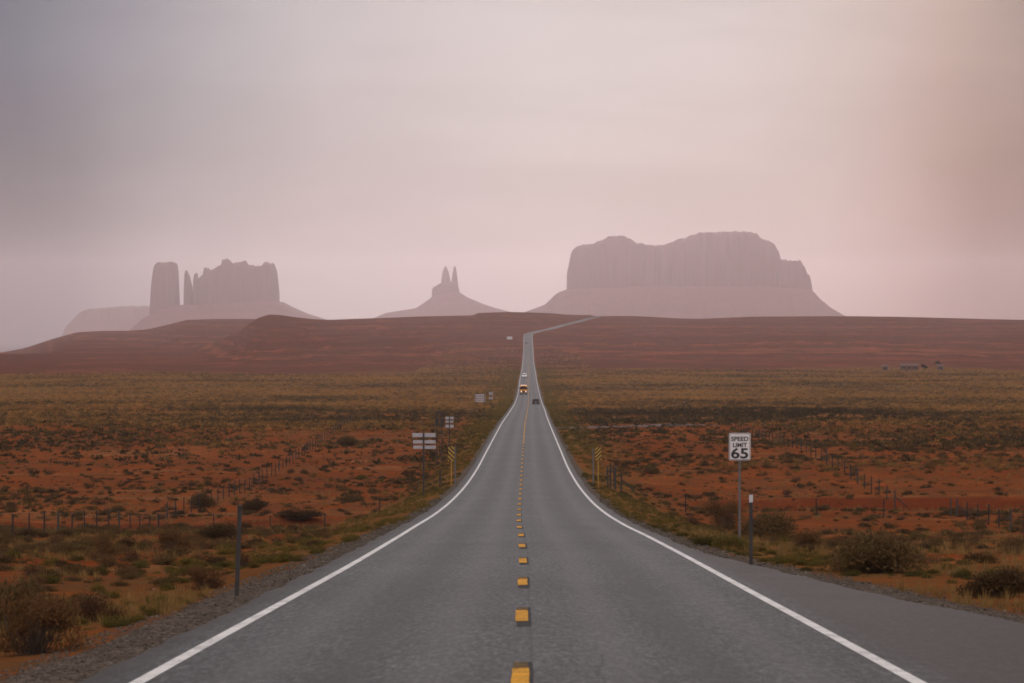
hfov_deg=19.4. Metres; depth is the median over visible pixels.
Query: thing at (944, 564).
rabbitbrush
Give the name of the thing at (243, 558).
dry bush
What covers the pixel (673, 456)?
dry bush
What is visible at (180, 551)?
sagebrush
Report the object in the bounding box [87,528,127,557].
roadside bush
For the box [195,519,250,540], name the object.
roadside bush
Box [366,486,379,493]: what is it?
dry bush
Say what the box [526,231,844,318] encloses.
butte
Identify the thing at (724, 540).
roadside bush
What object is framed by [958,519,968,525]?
dry bush
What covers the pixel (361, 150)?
sky
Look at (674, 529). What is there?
rabbitbrush
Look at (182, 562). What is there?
rabbitbrush
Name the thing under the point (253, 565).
rabbitbrush
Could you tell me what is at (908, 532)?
sagebrush
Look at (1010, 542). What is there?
dry bush
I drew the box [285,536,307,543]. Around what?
sagebrush
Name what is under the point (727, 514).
roadside bush
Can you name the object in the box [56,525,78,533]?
sagebrush
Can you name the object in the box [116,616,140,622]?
rabbitbrush
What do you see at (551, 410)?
verge scrub
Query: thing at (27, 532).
sagebrush
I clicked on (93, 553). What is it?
dry bush
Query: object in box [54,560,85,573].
sagebrush
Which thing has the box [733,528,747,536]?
sagebrush
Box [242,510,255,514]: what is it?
sagebrush
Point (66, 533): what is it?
sagebrush
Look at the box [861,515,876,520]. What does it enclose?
sagebrush
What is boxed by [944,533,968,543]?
sagebrush
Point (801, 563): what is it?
rabbitbrush
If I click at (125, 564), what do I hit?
dry bush
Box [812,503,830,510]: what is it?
sagebrush
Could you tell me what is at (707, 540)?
roadside bush
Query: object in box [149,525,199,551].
roadside bush
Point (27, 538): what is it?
sagebrush
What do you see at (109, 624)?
rabbitbrush
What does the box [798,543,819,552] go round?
sagebrush
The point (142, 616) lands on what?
rabbitbrush
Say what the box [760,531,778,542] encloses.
dry bush
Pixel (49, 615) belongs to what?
roadside bush
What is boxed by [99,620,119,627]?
rabbitbrush
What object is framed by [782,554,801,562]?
rabbitbrush
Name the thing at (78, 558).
rabbitbrush
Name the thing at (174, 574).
rabbitbrush
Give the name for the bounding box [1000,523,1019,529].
sagebrush
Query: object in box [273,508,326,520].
roadside bush
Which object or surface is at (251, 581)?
gravel
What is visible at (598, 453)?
object marker
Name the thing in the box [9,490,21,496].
dry bush
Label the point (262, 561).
rabbitbrush
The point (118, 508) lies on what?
sagebrush
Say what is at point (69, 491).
dry bush
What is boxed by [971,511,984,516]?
sagebrush
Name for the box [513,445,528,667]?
old centre line
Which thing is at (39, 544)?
sagebrush
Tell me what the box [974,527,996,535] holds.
sagebrush
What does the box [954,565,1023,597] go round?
roadside bush
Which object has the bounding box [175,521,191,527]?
sagebrush
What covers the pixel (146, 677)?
edge line
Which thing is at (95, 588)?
rabbitbrush
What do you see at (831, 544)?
sagebrush
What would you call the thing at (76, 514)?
sagebrush
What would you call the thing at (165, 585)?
rabbitbrush
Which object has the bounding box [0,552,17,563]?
sagebrush
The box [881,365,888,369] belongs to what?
shed
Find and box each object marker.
[448,446,455,484]
[593,447,600,485]
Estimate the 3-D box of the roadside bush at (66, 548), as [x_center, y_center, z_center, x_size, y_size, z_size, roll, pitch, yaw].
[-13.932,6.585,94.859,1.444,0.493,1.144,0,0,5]
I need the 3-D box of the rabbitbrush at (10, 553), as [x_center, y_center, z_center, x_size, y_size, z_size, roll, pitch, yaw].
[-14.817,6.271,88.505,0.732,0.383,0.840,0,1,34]
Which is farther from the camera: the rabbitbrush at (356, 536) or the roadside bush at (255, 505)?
the roadside bush at (255, 505)
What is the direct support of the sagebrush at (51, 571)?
on the ground at (290, 344)
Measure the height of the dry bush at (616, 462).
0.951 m
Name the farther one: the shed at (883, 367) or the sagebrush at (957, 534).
the shed at (883, 367)
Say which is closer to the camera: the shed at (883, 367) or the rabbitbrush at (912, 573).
the rabbitbrush at (912, 573)
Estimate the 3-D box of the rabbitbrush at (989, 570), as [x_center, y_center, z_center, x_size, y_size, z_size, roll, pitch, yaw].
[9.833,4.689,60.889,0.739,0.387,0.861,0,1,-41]
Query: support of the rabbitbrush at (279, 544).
on the ground at (290, 344)
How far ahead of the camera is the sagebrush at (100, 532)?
150.85 m
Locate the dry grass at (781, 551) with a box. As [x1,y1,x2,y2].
[0,456,1023,650]
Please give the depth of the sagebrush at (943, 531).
155.91 m
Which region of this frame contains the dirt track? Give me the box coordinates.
[554,423,706,428]
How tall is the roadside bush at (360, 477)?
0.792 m
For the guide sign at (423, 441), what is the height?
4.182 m
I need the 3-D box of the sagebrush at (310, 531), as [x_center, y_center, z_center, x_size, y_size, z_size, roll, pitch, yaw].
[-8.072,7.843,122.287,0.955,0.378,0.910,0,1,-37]
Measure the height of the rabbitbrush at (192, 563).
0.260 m
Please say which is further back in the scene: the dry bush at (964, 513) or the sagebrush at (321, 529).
the dry bush at (964, 513)
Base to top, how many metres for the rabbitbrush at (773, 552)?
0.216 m
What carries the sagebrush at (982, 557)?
on the ground at (290, 344)
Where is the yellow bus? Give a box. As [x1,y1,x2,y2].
[519,385,526,393]
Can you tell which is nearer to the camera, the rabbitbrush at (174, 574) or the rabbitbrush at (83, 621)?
the rabbitbrush at (83, 621)
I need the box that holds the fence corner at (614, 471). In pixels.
[607,463,616,489]
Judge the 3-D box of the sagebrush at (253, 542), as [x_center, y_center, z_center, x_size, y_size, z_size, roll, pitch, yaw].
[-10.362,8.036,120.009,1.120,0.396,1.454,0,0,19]
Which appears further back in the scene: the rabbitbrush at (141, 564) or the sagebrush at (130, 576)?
the rabbitbrush at (141, 564)
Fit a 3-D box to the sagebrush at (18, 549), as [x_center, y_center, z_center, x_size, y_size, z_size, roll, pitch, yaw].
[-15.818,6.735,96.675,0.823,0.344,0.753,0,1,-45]
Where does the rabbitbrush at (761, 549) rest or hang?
on the ground at (290, 344)
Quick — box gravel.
[0,497,1023,682]
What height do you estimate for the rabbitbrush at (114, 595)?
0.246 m
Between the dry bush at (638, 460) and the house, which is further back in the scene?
the house
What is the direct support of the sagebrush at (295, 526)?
on the ground at (290, 344)
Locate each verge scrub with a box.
[0,345,1023,465]
[0,444,1022,629]
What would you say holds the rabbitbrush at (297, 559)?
on the ground at (290, 344)
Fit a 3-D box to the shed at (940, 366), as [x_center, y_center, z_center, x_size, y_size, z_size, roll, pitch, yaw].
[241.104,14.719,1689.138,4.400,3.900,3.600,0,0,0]
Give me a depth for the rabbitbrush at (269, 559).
73.75 m
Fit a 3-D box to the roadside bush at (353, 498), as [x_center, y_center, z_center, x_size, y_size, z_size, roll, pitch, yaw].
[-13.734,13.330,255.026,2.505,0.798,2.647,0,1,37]
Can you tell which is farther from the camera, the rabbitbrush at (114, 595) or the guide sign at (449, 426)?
the guide sign at (449, 426)
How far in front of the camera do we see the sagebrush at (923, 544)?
100.21 m
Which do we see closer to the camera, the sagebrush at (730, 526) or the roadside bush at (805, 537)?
the roadside bush at (805, 537)
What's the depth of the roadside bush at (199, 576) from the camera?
56.70 m
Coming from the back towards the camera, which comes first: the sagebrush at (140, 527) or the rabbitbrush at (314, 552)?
the sagebrush at (140, 527)
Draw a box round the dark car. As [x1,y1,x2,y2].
[531,398,539,404]
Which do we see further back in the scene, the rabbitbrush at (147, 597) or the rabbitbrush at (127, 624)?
the rabbitbrush at (147, 597)
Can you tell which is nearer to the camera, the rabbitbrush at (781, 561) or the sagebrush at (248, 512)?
the rabbitbrush at (781, 561)
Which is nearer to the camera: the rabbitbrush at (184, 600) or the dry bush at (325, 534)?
the rabbitbrush at (184, 600)
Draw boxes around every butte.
[129,258,326,330]
[375,266,508,317]
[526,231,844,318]
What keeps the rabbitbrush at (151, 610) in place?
on the ground at (290, 344)
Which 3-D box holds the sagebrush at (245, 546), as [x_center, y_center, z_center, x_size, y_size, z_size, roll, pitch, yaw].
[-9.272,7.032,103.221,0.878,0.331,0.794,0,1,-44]
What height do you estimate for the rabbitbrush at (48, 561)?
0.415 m
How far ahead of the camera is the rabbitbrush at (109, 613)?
45.97 m
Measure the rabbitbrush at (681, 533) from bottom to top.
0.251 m
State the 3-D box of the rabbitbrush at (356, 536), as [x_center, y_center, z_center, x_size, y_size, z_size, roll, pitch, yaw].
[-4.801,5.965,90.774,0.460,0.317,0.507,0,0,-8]
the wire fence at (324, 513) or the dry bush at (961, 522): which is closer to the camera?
the dry bush at (961, 522)
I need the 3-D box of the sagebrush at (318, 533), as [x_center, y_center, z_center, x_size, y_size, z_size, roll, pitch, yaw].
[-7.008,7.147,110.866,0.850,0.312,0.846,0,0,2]
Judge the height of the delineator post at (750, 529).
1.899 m
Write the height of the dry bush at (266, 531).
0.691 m
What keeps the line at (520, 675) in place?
on the road
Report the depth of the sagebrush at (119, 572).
70.77 m
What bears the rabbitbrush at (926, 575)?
on the ground at (290, 344)
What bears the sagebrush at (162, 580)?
on the ground at (290, 344)
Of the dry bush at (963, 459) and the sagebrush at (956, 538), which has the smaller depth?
the sagebrush at (956, 538)
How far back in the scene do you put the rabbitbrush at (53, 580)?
63.30 m
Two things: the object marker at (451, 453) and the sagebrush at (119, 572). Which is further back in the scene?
the object marker at (451, 453)
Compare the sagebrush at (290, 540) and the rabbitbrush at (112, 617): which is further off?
the sagebrush at (290, 540)
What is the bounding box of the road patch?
[516,443,533,682]
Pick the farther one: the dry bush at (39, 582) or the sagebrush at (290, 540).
the sagebrush at (290, 540)
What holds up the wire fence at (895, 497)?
on the ground at (290, 344)
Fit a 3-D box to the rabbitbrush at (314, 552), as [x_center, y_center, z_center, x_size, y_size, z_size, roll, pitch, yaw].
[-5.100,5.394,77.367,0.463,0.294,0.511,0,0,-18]
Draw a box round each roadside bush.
[0,572,60,626]
[0,587,95,656]
[53,543,91,555]
[64,588,132,621]
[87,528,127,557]
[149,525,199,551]
[180,564,227,590]
[186,491,218,507]
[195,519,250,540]
[241,498,264,511]
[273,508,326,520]
[334,435,364,445]
[334,494,366,501]
[355,474,367,479]
[644,466,661,473]
[686,534,716,545]
[695,496,747,527]
[708,532,748,549]
[741,510,797,539]
[789,527,823,547]
[822,521,930,573]
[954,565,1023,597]
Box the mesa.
[62,305,149,335]
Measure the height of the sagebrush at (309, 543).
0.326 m
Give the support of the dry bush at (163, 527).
on the ground at (290, 344)
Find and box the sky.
[0,0,1023,350]
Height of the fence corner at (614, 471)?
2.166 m
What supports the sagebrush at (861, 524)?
on the ground at (290, 344)
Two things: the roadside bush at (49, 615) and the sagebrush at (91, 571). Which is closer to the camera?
the roadside bush at (49, 615)
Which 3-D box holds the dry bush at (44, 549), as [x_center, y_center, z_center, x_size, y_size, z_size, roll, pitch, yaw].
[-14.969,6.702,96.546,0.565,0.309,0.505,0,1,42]
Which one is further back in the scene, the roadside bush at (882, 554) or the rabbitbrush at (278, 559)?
the rabbitbrush at (278, 559)
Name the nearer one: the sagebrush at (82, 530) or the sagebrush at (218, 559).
the sagebrush at (218, 559)
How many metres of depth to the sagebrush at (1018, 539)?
109.35 m
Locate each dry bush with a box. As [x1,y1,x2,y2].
[7,503,19,508]
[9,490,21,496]
[18,571,50,588]
[19,561,44,576]
[35,543,52,552]
[42,545,51,552]
[47,531,63,543]
[66,489,75,493]
[82,545,109,559]
[92,552,118,566]
[113,557,137,570]
[117,547,144,561]
[122,566,138,573]
[140,524,151,534]
[155,512,168,519]
[157,522,175,529]
[240,549,252,567]
[258,525,271,534]
[319,529,336,538]
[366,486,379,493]
[613,457,620,465]
[633,454,643,463]
[666,451,678,458]
[683,513,699,523]
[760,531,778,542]
[780,489,793,494]
[824,534,844,543]
[957,458,969,462]
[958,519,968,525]
[959,506,973,516]
[960,529,982,542]
[973,515,991,523]
[993,535,1023,549]
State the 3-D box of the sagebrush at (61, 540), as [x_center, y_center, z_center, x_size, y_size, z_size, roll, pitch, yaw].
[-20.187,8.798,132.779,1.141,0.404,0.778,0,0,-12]
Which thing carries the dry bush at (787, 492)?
on the ground at (290, 344)
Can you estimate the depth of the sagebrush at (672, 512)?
183.04 m
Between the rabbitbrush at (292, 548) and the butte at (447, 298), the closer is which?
the rabbitbrush at (292, 548)
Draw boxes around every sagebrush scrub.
[0,343,1023,466]
[0,443,1023,620]
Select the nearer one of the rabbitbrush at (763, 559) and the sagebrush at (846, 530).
the rabbitbrush at (763, 559)
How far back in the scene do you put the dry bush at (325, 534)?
102.49 m
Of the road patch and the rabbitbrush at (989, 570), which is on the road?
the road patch
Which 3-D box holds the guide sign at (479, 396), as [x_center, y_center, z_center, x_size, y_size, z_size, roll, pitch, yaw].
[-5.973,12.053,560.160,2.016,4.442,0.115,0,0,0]
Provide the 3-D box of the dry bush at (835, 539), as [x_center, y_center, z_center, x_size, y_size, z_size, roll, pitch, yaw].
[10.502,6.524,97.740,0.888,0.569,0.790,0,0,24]
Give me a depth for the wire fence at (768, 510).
205.97 m
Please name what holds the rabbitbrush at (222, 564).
on the ground at (290, 344)
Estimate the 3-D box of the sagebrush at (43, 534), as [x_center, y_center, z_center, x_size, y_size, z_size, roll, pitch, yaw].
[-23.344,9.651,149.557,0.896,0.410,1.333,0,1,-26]
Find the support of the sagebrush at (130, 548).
on the ground at (290, 344)
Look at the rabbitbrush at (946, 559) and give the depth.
76.17 m
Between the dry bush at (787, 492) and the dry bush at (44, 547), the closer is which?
the dry bush at (44, 547)
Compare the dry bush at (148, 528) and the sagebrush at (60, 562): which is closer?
the sagebrush at (60, 562)
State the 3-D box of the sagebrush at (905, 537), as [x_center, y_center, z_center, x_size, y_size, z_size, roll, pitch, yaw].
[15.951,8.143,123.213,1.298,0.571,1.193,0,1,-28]
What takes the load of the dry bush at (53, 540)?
on the ground at (290, 344)
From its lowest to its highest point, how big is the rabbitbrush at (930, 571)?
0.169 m
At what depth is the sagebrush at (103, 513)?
227.87 m
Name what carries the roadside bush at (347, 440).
on the ground at (290, 344)
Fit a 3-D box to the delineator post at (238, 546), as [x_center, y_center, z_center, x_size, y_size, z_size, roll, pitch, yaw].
[-4.680,3.723,51.252,0.094,1.852,0.056,2,0,0]
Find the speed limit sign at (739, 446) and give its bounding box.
[729,433,750,540]
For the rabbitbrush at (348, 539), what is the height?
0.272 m
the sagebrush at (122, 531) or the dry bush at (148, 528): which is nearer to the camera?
the sagebrush at (122, 531)
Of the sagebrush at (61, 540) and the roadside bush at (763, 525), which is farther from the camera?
the roadside bush at (763, 525)
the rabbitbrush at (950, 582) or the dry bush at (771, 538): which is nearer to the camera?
the rabbitbrush at (950, 582)
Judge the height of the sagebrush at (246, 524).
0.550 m
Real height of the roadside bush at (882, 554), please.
1.200 m
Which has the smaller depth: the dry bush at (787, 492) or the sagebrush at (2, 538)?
the sagebrush at (2, 538)
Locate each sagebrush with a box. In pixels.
[0,526,8,532]
[0,535,17,542]
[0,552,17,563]
[0,562,13,570]
[2,507,17,512]
[11,546,29,553]
[14,527,39,537]
[16,535,37,542]
[23,539,54,551]
[26,552,43,556]
[37,531,49,537]
[37,584,56,591]
[39,567,65,579]
[46,536,66,542]
[46,560,69,566]
[50,529,71,536]
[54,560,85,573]
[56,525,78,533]
[64,575,83,581]
[65,540,93,547]
[68,565,99,575]
[71,510,87,517]
[75,522,94,528]
[76,526,90,535]
[93,528,114,534]
[95,510,111,515]
[100,526,120,534]
[105,504,125,510]
[109,580,130,585]
[111,566,134,575]
[115,529,135,535]
[117,536,142,547]
[117,571,144,579]
[118,545,142,551]
[119,556,137,561]
[129,529,144,534]
[134,568,147,572]
[135,525,154,530]
[145,573,180,586]
[149,553,178,564]
[163,546,192,556]
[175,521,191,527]
[196,541,221,548]
[202,556,227,564]
[231,543,253,548]
[236,521,252,527]
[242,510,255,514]
[242,538,263,544]
[274,527,293,532]
[284,524,302,530]
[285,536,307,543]
[302,539,321,545]
[304,530,317,534]
[312,527,332,532]
[312,530,324,536]
[666,510,678,516]
[695,508,709,513]
[720,521,738,529]
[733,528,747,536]
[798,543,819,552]
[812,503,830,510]
[818,529,834,533]
[822,538,843,549]
[839,527,855,533]
[855,522,871,526]
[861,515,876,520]
[886,534,914,542]
[894,528,908,533]
[903,549,930,563]
[904,530,924,534]
[908,532,926,540]
[915,527,931,531]
[916,542,932,547]
[927,539,944,546]
[938,527,956,535]
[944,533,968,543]
[951,531,967,538]
[963,551,1001,563]
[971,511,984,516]
[972,521,987,528]
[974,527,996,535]
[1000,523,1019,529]
[1000,544,1023,553]
[1002,533,1023,545]
[1012,520,1022,525]
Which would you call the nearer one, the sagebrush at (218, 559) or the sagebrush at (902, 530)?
the sagebrush at (218, 559)
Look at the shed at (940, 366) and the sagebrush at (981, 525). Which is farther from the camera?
the shed at (940, 366)
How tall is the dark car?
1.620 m
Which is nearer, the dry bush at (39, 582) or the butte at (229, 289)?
the dry bush at (39, 582)
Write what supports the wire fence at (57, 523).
on the ground at (290, 344)
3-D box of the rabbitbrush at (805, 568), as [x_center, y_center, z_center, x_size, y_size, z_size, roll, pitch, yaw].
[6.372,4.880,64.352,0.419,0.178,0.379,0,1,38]
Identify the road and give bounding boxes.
[79,316,1023,682]
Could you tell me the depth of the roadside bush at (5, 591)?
45.61 m
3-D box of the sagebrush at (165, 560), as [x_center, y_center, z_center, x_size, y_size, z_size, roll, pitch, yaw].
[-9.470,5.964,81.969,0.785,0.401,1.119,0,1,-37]
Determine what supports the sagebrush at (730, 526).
on the ground at (290, 344)
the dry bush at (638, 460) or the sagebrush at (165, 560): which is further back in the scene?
the dry bush at (638, 460)
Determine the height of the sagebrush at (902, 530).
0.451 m
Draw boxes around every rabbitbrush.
[0,548,21,558]
[32,573,62,583]
[39,554,62,566]
[63,616,88,624]
[67,555,84,560]
[86,582,105,591]
[88,562,113,574]
[94,607,123,617]
[99,588,125,598]
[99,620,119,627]
[100,614,121,623]
[102,619,126,627]
[111,620,130,627]
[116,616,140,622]
[125,613,147,619]
[130,559,151,567]
[137,542,150,548]
[137,604,162,615]
[144,594,164,603]
[146,593,168,603]
[158,582,176,589]
[168,571,182,575]
[174,576,192,583]
[176,555,201,565]
[177,565,196,573]
[177,597,192,603]
[184,590,208,597]
[187,560,204,565]
[194,560,208,565]
[210,560,234,566]
[215,545,235,554]
[247,561,261,567]
[250,530,263,535]
[254,556,271,563]
[264,555,279,562]
[271,554,286,562]
[272,541,287,545]
[282,552,296,561]
[286,546,298,550]
[291,557,304,561]
[306,545,322,554]
[342,536,355,541]
[349,534,360,539]
[354,528,364,531]
[373,521,387,525]
[666,527,681,531]
[673,531,687,536]
[734,550,748,555]
[753,546,767,551]
[757,556,771,561]
[765,548,779,554]
[770,558,787,564]
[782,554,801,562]
[793,555,809,565]
[793,560,810,565]
[800,565,813,570]
[839,568,862,575]
[902,569,923,576]
[920,573,934,577]
[925,569,940,573]
[927,547,940,552]
[940,556,954,561]
[940,562,956,569]
[945,577,958,583]
[950,568,971,577]
[956,558,974,564]
[980,566,1004,574]
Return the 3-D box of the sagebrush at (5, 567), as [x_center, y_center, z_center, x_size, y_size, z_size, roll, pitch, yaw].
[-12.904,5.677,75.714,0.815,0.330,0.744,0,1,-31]
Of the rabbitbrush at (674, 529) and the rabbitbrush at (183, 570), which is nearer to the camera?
the rabbitbrush at (183, 570)
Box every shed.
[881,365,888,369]
[936,364,943,369]
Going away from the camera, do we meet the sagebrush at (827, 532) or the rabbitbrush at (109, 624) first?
the rabbitbrush at (109, 624)
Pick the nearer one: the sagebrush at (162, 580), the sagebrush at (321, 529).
the sagebrush at (162, 580)
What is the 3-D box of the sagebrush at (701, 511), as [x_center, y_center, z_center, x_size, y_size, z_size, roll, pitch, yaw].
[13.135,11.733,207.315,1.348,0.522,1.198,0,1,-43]
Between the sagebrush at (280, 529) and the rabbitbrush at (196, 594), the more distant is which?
the sagebrush at (280, 529)
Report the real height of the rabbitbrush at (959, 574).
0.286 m
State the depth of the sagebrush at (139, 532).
150.54 m
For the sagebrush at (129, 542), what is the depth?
110.93 m
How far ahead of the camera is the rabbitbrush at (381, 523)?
114.38 m
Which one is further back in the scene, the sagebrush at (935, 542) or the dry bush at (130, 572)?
the sagebrush at (935, 542)
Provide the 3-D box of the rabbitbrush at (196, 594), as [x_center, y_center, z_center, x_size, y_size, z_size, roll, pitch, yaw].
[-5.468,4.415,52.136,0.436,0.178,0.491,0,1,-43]
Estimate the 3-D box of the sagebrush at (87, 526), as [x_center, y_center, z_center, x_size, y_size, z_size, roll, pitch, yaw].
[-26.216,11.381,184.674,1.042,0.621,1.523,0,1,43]
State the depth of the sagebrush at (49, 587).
58.52 m
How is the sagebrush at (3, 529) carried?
on the ground at (290, 344)
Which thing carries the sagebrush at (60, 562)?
on the ground at (290, 344)
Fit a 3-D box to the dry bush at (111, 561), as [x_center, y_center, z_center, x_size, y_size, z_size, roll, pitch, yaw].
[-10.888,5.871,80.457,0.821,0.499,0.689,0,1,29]
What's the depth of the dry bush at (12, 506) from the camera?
238.25 m
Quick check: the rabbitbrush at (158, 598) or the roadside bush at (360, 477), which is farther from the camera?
the roadside bush at (360, 477)
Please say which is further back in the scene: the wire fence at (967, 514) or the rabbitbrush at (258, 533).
the wire fence at (967, 514)
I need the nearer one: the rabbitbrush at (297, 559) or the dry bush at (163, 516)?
the rabbitbrush at (297, 559)
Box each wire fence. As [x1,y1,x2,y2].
[5,415,351,535]
[157,470,440,526]
[620,474,951,516]
[735,422,906,507]
[956,498,1023,529]
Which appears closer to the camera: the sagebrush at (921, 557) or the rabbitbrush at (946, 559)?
the sagebrush at (921, 557)
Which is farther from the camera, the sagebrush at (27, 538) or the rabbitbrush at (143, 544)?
the sagebrush at (27, 538)
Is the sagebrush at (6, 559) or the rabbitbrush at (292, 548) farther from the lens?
the rabbitbrush at (292, 548)
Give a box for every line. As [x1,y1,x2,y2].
[130,317,590,682]
[511,389,528,682]
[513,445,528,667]
[532,316,925,682]
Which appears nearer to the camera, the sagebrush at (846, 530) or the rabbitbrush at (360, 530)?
the rabbitbrush at (360, 530)
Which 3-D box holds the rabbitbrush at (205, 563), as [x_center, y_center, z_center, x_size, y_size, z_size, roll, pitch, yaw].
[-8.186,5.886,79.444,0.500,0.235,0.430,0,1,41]
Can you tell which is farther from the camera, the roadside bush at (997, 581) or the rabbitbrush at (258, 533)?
the rabbitbrush at (258, 533)
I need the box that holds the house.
[899,364,918,369]
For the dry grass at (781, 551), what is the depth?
90.02 m
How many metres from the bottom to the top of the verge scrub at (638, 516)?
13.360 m
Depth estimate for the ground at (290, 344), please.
422.76 m
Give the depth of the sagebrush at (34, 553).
93.69 m
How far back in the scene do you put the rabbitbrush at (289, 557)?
72.44 m
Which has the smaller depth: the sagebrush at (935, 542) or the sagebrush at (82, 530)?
the sagebrush at (935, 542)
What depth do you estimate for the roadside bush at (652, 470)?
274.70 m
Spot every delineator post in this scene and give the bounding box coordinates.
[235,505,242,595]
[749,494,752,564]
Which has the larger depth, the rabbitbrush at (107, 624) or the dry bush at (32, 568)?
the dry bush at (32, 568)
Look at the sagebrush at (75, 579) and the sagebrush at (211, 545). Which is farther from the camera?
the sagebrush at (211, 545)
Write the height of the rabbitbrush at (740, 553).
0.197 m
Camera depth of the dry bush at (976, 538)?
126.08 m
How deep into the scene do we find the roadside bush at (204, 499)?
241.97 m
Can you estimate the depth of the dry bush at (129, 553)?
86.94 m
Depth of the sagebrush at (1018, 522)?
187.15 m
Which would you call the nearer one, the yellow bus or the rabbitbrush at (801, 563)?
the rabbitbrush at (801, 563)
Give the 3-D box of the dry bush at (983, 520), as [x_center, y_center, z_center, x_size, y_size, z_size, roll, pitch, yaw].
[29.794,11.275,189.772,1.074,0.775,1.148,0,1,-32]
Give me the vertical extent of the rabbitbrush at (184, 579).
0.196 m
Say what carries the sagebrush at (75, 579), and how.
on the ground at (290, 344)
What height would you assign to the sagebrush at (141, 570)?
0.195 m
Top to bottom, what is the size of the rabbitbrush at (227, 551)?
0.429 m
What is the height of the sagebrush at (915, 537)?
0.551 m
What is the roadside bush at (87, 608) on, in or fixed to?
on the ground at (290, 344)
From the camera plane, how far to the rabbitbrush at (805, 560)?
69.06 m
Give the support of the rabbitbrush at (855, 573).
on the ground at (290, 344)
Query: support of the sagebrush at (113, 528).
on the ground at (290, 344)
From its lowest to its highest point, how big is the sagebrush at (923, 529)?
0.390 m
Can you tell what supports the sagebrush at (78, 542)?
on the ground at (290, 344)
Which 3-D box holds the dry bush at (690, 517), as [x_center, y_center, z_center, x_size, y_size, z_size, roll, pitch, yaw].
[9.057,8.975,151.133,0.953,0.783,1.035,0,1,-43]
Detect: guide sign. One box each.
[412,433,435,495]
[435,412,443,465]
[445,417,453,461]
[475,394,484,415]
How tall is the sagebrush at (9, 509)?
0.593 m
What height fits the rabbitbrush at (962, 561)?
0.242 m
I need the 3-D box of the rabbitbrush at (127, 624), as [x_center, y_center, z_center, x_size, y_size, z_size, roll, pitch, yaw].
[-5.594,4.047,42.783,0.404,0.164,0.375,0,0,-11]
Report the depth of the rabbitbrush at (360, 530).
105.96 m
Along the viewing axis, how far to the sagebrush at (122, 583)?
61.75 m
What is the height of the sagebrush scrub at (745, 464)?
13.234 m
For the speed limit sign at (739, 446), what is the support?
on the ground at (290, 344)
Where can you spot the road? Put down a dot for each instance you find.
(441, 596)
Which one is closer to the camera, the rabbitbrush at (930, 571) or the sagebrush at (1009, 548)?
the rabbitbrush at (930, 571)
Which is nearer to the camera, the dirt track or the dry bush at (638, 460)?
the dry bush at (638, 460)
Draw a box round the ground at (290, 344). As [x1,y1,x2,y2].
[0,312,1023,682]
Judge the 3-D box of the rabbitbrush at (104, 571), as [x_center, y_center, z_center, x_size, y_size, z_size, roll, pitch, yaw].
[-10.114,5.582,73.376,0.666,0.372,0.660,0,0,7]
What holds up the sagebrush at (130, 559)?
on the ground at (290, 344)
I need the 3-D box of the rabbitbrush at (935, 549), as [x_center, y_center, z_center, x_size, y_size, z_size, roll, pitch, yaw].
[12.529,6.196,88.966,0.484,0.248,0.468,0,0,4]
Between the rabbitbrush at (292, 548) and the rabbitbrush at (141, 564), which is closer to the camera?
the rabbitbrush at (141, 564)

